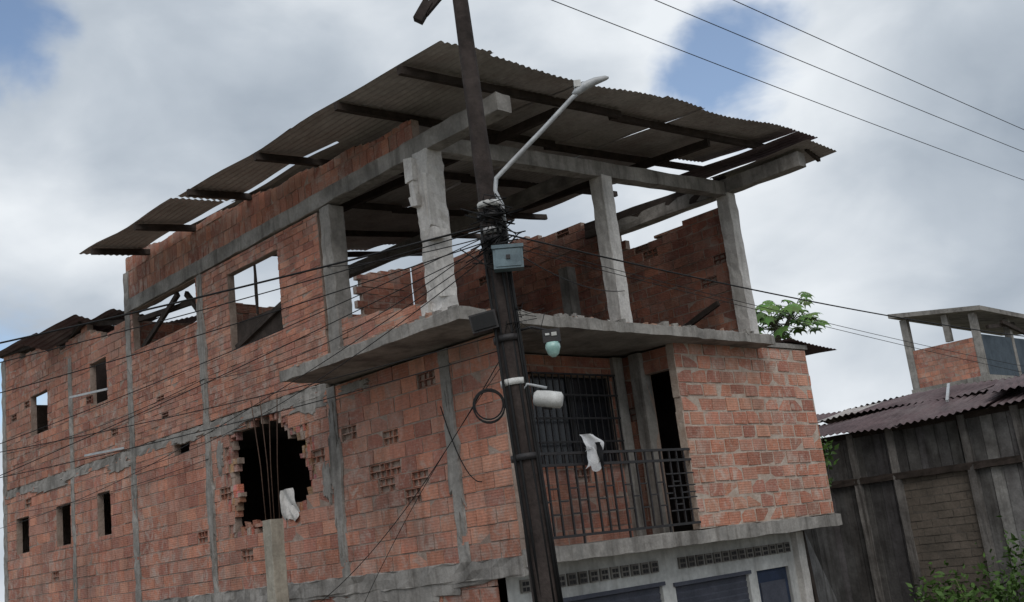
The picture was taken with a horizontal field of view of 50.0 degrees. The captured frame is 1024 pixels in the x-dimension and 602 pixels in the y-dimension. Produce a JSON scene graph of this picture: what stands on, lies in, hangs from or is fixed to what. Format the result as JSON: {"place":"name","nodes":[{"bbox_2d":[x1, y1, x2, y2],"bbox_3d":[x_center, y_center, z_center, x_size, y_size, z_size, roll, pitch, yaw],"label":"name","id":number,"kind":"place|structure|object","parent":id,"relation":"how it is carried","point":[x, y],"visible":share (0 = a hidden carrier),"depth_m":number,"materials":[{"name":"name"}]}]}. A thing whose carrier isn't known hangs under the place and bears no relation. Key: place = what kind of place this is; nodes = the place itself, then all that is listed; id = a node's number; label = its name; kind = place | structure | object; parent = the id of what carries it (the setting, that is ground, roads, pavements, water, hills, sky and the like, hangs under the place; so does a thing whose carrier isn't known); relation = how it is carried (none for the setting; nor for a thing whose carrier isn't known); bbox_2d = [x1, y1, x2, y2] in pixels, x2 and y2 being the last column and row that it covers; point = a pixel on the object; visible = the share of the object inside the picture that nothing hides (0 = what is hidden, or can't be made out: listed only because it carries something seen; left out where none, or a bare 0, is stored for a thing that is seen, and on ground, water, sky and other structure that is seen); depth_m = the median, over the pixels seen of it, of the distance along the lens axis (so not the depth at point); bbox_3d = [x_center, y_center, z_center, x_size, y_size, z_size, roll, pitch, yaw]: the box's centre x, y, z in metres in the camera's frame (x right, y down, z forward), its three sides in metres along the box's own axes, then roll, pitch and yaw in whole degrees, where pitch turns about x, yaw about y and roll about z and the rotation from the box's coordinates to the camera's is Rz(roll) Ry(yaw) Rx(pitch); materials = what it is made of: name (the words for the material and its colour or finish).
{"place":"outdoors","nodes":[
{"label":"outdoors","id":0,"kind":"place"},
{"bbox_2d":[140,268,413,346],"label":"brick wall","id":1,"kind":"structure","parent":0,"point":[245,312],"depth_m":24.22,"materials":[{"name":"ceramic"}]},
{"bbox_2d":[312,578,507,601],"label":"brick wall","id":2,"kind":"structure","parent":0,"point":[487,592],"depth_m":12.89,"materials":[{"name":"brick"}]},
{"bbox_2d":[0,0,1023,601],"label":"sky","id":3,"kind":"structure","parent":0,"point":[111,110],"materials":[{"name":"grey"}]},
{"bbox_2d":[411,208,738,331],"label":"brick wall","id":4,"kind":"structure","parent":0,"point":[693,246],"depth_m":20.27,"materials":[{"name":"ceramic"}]},
{"label":"ground","id":5,"kind":"structure","parent":0,"visible":0},
{"bbox_2d":[1,91,805,601],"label":"concrete frame","id":6,"kind":"object","parent":5,"relation":"on","point":[447,137],"visible":0.65,"depth_m":16.34,"materials":[{"name":"grey concrete"}]},
{"bbox_2d":[3,321,129,490],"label":"wall side rear wing","id":7,"kind":"structure","parent":6,"relation":"attached to","point":[21,411],"depth_m":21.98,"materials":[{"name":"brick"}]},
{"bbox_2d":[69,388,123,456],"bbox_3d":[-7.720,2.249,20.406,1.525,1.240,0.248,-13,-14,23],"label":"cable bracket","id":8,"kind":"object","parent":7,"relation":"attached to","point":[105,451],"visible":0.96,"depth_m":20.24,"materials":[{"name":"grey metal"}]},
{"bbox_2d":[7,379,203,453],"bbox_3d":[-8.045,2.358,20.917,0.012,0.214,8.901,6,-18,-44],"label":"power line","id":9,"kind":"object","parent":6,"relation":"attached to","point":[118,418],"visible":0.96,"depth_m":19.96,"materials":[{"name":"black rubber"}]},
{"bbox_2d":[10,459,207,513],"bbox_3d":[-7.892,3.601,20.626,0.010,0.184,8.900,6,-18,-44],"label":"power line","id":10,"kind":"object","parent":6,"relation":"attached to","point":[118,489],"visible":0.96,"depth_m":19.74,"materials":[{"name":"black rubber"}]},
{"bbox_2d":[130,212,330,446],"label":"wall side third floor","id":11,"kind":"structure","parent":6,"relation":"on","point":[296,247],"depth_m":17.44,"materials":[{"name":"brick"}]},
{"bbox_2d":[30,286,490,601],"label":"render patches","id":12,"kind":"object","parent":6,"relation":"attached to","point":[332,474],"visible":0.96,"depth_m":15.03,"materials":[{"name":"concrete"}]},
{"bbox_2d":[5,333,525,601],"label":"wall side second floor","id":13,"kind":"structure","parent":6,"relation":"on","point":[392,438],"depth_m":15.36,"materials":[{"name":"brick"}]},
{"bbox_2d":[240,488,299,528],"bbox_3d":[-3.580,3.106,16.282,0.209,0.504,1.780,6,-18,-44],"label":"torn sheet in opening","id":14,"kind":"object","parent":13,"relation":"attached to","point":[290,509],"visible":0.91,"depth_m":15.89,"materials":[{"name":"fabric"}]},
{"bbox_2d":[125,119,418,297],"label":"wall side eaves","id":15,"kind":"object","parent":6,"relation":"on","point":[174,252],"depth_m":17.34,"materials":[{"name":"brick"}]},
{"bbox_2d":[440,406,481,481],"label":"power line","id":16,"kind":"object","parent":6,"relation":"attached to","point":[454,445],"visible":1,"depth_m":13.27,"materials":[{"name":"black rubber"}]},
{"bbox_2d":[181,304,841,566],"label":"floor slabs","id":17,"kind":"structure","parent":6,"relation":"on","point":[450,326],"depth_m":14.22,"materials":[{"name":"concrete"}]},
{"bbox_2d":[341,304,422,345],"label":"parapet side","id":18,"kind":"structure","parent":17,"relation":"on","point":[349,323],"depth_m":14.73,"materials":[{"name":"brick"}]},
{"bbox_2d":[0,65,820,358],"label":"roof timbers","id":19,"kind":"object","parent":17,"relation":"on","point":[251,330],"visible":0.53,"depth_m":17.42,"materials":[{"name":"brown wood"}]},
{"bbox_2d":[0,41,836,358],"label":"corrugated roof","id":20,"kind":"structure","parent":17,"relation":"on","point":[392,89],"depth_m":16.72,"materials":[{"name":"metal"}]},
{"bbox_2d":[403,148,458,315],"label":"terrace corner column","id":21,"kind":"structure","parent":17,"relation":"on","point":[424,173],"depth_m":13.95,"materials":[{"name":"concrete"}]},
{"bbox_2d":[525,354,633,545],"bbox_3d":[0.516,1.972,14.584,3.230,2.550,0.138,6,-18,-44],"label":"brick wall","id":22,"kind":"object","parent":17,"relation":"on","point":[559,364],"depth_m":14.86,"materials":[{"name":"red brick"}]},
{"bbox_2d":[527,371,625,463],"bbox_3d":[0.864,1.621,14.989,1.684,1.254,0.206,6,-18,-44],"label":"window grille","id":23,"kind":"object","parent":22,"relation":"in","point":[585,408],"depth_m":15.05,"materials":[{"name":"black metal"}]},
{"bbox_2d":[541,448,700,542],"bbox_3d":[1.310,2.411,13.707,3.230,1.096,0.040,6,-18,-44],"label":"balcony railing","id":24,"kind":"object","parent":17,"relation":"on","point":[620,462],"visible":0.83,"depth_m":13.79,"materials":[{"name":"black metal"}]},
{"bbox_2d":[580,434,603,471],"bbox_3d":[1.021,1.861,13.501,0.390,0.464,0.132,6,-18,-44],"label":"cloth on railing","id":25,"kind":"object","parent":24,"relation":"attached to","point":[594,447],"visible":1,"depth_m":13.48,"materials":[{"name":"white fabric"}]},
{"bbox_2d":[622,346,673,534],"bbox_3d":[2.047,1.965,15.404,0.138,2.530,0.840,6,-18,-44],"label":"brick wall","id":26,"kind":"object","parent":17,"relation":"on","point":[655,361],"depth_m":15.50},
{"bbox_2d":[666,343,833,529],"bbox_3d":[3.585,1.937,16.224,3.450,2.590,0.144,6,-18,-44],"label":"brick wall","id":27,"kind":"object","parent":17,"relation":"on","point":[748,429],"depth_m":16.00,"materials":[{"name":"red brick"}]},
{"bbox_2d":[22,322,824,552],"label":"walls","id":28,"kind":"structure","parent":5,"relation":"on","point":[293,471],"depth_m":20.29,"materials":[{"name":"paint"}]},
{"bbox_2d":[413,0,562,601],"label":"utility pole","id":29,"kind":"object","parent":5,"relation":"on","point":[543,570],"visible":0.91,"depth_m":10.52,"materials":[{"name":"brown wood"}]},
{"bbox_2d":[0,226,479,343],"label":"power line","id":30,"kind":"object","parent":29,"relation":"attached to","point":[364,256],"visible":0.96,"depth_m":11.68,"materials":[{"name":"black rubber"}]},
{"bbox_2d":[0,230,479,362],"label":"power line","id":31,"kind":"object","parent":29,"relation":"attached to","point":[245,298],"visible":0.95,"depth_m":11.74,"materials":[{"name":"black rubber"}]},
{"bbox_2d":[0,239,479,443],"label":"power line","id":32,"kind":"object","parent":29,"relation":"attached to","point":[246,344],"visible":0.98,"depth_m":12.02,"materials":[{"name":"black rubber"}]},
{"bbox_2d":[0,243,480,392],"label":"power line","id":33,"kind":"object","parent":29,"relation":"attached to","point":[251,318],"visible":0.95,"depth_m":11.73,"materials":[{"name":"black rubber"}]},
{"bbox_2d":[0,248,481,475],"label":"power line","id":34,"kind":"object","parent":29,"relation":"attached to","point":[259,357],"visible":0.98,"depth_m":11.83,"materials":[{"name":"black rubber"}]},
{"bbox_2d":[2,254,482,527],"bbox_3d":[-5.672,2.224,17.233,0.010,1.080,17.534,4,-17,-39],"label":"power line","id":35,"kind":"object","parent":29,"relation":"attached to","point":[278,390],"visible":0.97,"depth_m":13.75,"materials":[{"name":"black rubber"}]},
{"bbox_2d":[1,336,494,451],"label":"power line","id":36,"kind":"object","parent":29,"relation":"attached to","point":[257,396],"visible":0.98,"depth_m":11.64,"materials":[{"name":"black rubber"}]},
{"bbox_2d":[0,351,496,477],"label":"power line","id":37,"kind":"object","parent":29,"relation":"attached to","point":[258,416],"visible":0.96,"depth_m":11.65,"materials":[{"name":"black rubber"}]},
{"bbox_2d":[133,258,483,469],"bbox_3d":[-3.486,1.315,15.148,0.010,0.684,11.283,3,-16,-36],"label":"power line","id":38,"kind":"object","parent":29,"relation":"attached to","point":[335,368],"visible":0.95,"depth_m":13.17,"materials":[{"name":"black rubber"}]},
{"bbox_2d":[206,246,479,378],"bbox_3d":[-2.635,0.417,14.351,0.010,0.509,8.616,2,-16,-34],"label":"power line","id":39,"kind":"object","parent":29,"relation":"attached to","point":[357,326],"visible":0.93,"depth_m":13.13,"materials":[{"name":"black rubber"}]},
{"bbox_2d":[329,238,480,266],"bbox_3d":[-1.464,-0.554,13.242,0.012,1.210,5.119,0,-15,-27],"label":"power line","id":40,"kind":"object","parent":29,"relation":"attached to","point":[410,255],"visible":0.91,"depth_m":12.51,"materials":[{"name":"black rubber"}]},
{"bbox_2d":[320,362,498,601],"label":"power line","id":41,"kind":"object","parent":29,"relation":"attached to","point":[420,487],"visible":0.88,"depth_m":12.31,"materials":[{"name":"black rubber"}]},
{"bbox_2d":[365,369,499,600],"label":"power line","id":42,"kind":"object","parent":29,"relation":"attached to","point":[418,497],"visible":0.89,"depth_m":12.57,"materials":[{"name":"black rubber"}]},
{"bbox_2d":[460,193,544,423],"bbox_3d":[-0.093,0.038,10.598,0.797,2.245,0.134,-7,-13,0],"label":"cable coil","id":43,"kind":"object","parent":29,"relation":"attached to","point":[487,243],"visible":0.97,"depth_m":10.72,"materials":[{"name":"black rubber"}]},
{"bbox_2d":[521,326,560,356],"bbox_3d":[0.264,0.388,10.573,0.413,0.342,0.162,-7,-13,0],"label":"lantern","id":44,"kind":"object","parent":29,"relation":"attached to","point":[551,340],"visible":0.99,"depth_m":10.53,"materials":[{"name":"teal glass"}]},
{"bbox_2d":[524,383,562,409],"bbox_3d":[0.283,0.900,10.418,0.408,0.288,0.164,-8,-13,2],"label":"floodlight","id":45,"kind":"object","parent":29,"relation":"attached to","point":[547,399],"visible":1,"depth_m":10.35,"materials":[{"name":"white plastic"}]},
{"bbox_2d":[493,76,608,239],"bbox_3d":[0.422,-1.435,10.959,1.308,1.584,0.091,-8,-13,3],"label":"street lamp","id":46,"kind":"object","parent":29,"relation":"attached to","point":[580,87],"visible":0.96,"depth_m":11.02,"materials":[{"name":"grey metal"}]},
{"bbox_2d":[523,257,624,291],"bbox_3d":[0.792,-0.352,13.524,0.012,0.610,5.560,-11,-14,17],"label":"power line","id":47,"kind":"object","parent":29,"relation":"attached to","point":[569,280],"visible":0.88,"depth_m":12.99,"materials":[{"name":"black rubber"}]},
{"bbox_2d":[509,234,1023,336],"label":"power line","id":48,"kind":"object","parent":29,"relation":"attached to","point":[745,287],"visible":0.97,"depth_m":13.39,"materials":[{"name":"black rubber"}]},
{"bbox_2d":[512,242,1020,365],"bbox_3d":[9.772,0.984,20.312,27.432,1.157,0.008,6,-18,-44],"label":"power line","id":49,"kind":"object","parent":29,"relation":"attached to","point":[746,303],"visible":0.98,"depth_m":13.55,"materials":[{"name":"black rubber"}]},
{"bbox_2d":[524,250,1023,372],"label":"power line","id":50,"kind":"object","parent":29,"relation":"attached to","point":[752,308],"visible":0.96,"depth_m":13.53,"materials":[{"name":"black rubber"}]},
{"bbox_2d":[552,0,1022,179],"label":"power line","id":51,"kind":"object","parent":29,"relation":"attached to","point":[768,84],"visible":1,"depth_m":16.54,"materials":[{"name":"black rubber"}]},
{"bbox_2d":[655,0,1023,151],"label":"power line","id":52,"kind":"object","parent":29,"relation":"attached to","point":[824,70],"visible":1,"depth_m":16.30,"materials":[{"name":"black rubber"}]},
{"bbox_2d":[733,0,1023,129],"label":"power line","id":53,"kind":"object","parent":29,"relation":"attached to","point":[869,61],"visible":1,"depth_m":16.19,"materials":[{"name":"black rubber"}]},
{"bbox_2d":[493,531,813,601],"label":"shopfront","id":54,"kind":"object","parent":5,"relation":"on","point":[770,568],"visible":0.95,"depth_m":15.16,"materials":[{"name":"white paint"}]},
{"bbox_2d":[755,292,831,341],"bbox_3d":[5.669,3.454,21.162,2.058,7.344,1.857,-8,-13,3],"label":"papaya tree","id":55,"kind":"object","parent":5,"relation":"on","point":[777,329],"visible":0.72,"depth_m":21.68,"materials":[{"name":"green plant"}]},
{"bbox_2d":[801,514,846,601],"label":"plank fence","id":56,"kind":"object","parent":5,"relation":"on","point":[824,565],"visible":0.16,"depth_m":20.46,"materials":[{"name":"grey wood"}]},
{"bbox_2d":[816,374,1023,601],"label":"wooden shed","id":57,"kind":"structure","parent":5,"relation":"on","point":[922,480],"depth_m":19.92,"materials":[{"name":"grey wood"}]},
{"bbox_2d":[821,436,838,491],"bbox_3d":[5.022,2.515,17.834,0.456,1.344,0.520,-1,-14,-25],"label":"climbing vine","id":58,"kind":"object","parent":57,"relation":"attached to","point":[825,453],"visible":0.25,"depth_m":17.75,"materials":[{"name":"green plant"}]},
{"bbox_2d":[887,305,1023,392],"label":"frame and slabs","id":59,"kind":"object","parent":5,"relation":"on","point":[1007,349],"visible":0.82,"depth_m":44.74,"materials":[{"name":"concrete"}]},
{"bbox_2d":[913,337,980,387],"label":"terrace side wall","id":60,"kind":"structure","parent":59,"relation":"on","point":[933,369],"depth_m":44.09,"materials":[{"name":"brick"}]},
{"bbox_2d":[905,560,1023,601],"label":"shrub","id":61,"kind":"object","parent":5,"relation":"on","point":[940,595],"visible":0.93,"depth_m":18.10,"materials":[{"name":"green plant"}]},
{"bbox_2d":[961,515,1023,601],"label":"shrub","id":62,"kind":"object","parent":5,"relation":"on","point":[1013,581],"visible":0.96,"depth_m":17.42,"materials":[{"name":"green plant"}]},
{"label":"pavement","id":63,"kind":"structure","parent":0,"visible":0},
{"bbox_2d":[250,394,288,601],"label":"concrete post","id":64,"kind":"object","parent":63,"relation":"on","point":[275,561],"visible":1,"depth_m":14.53,"materials":[{"name":"grey concrete"}]}
]}

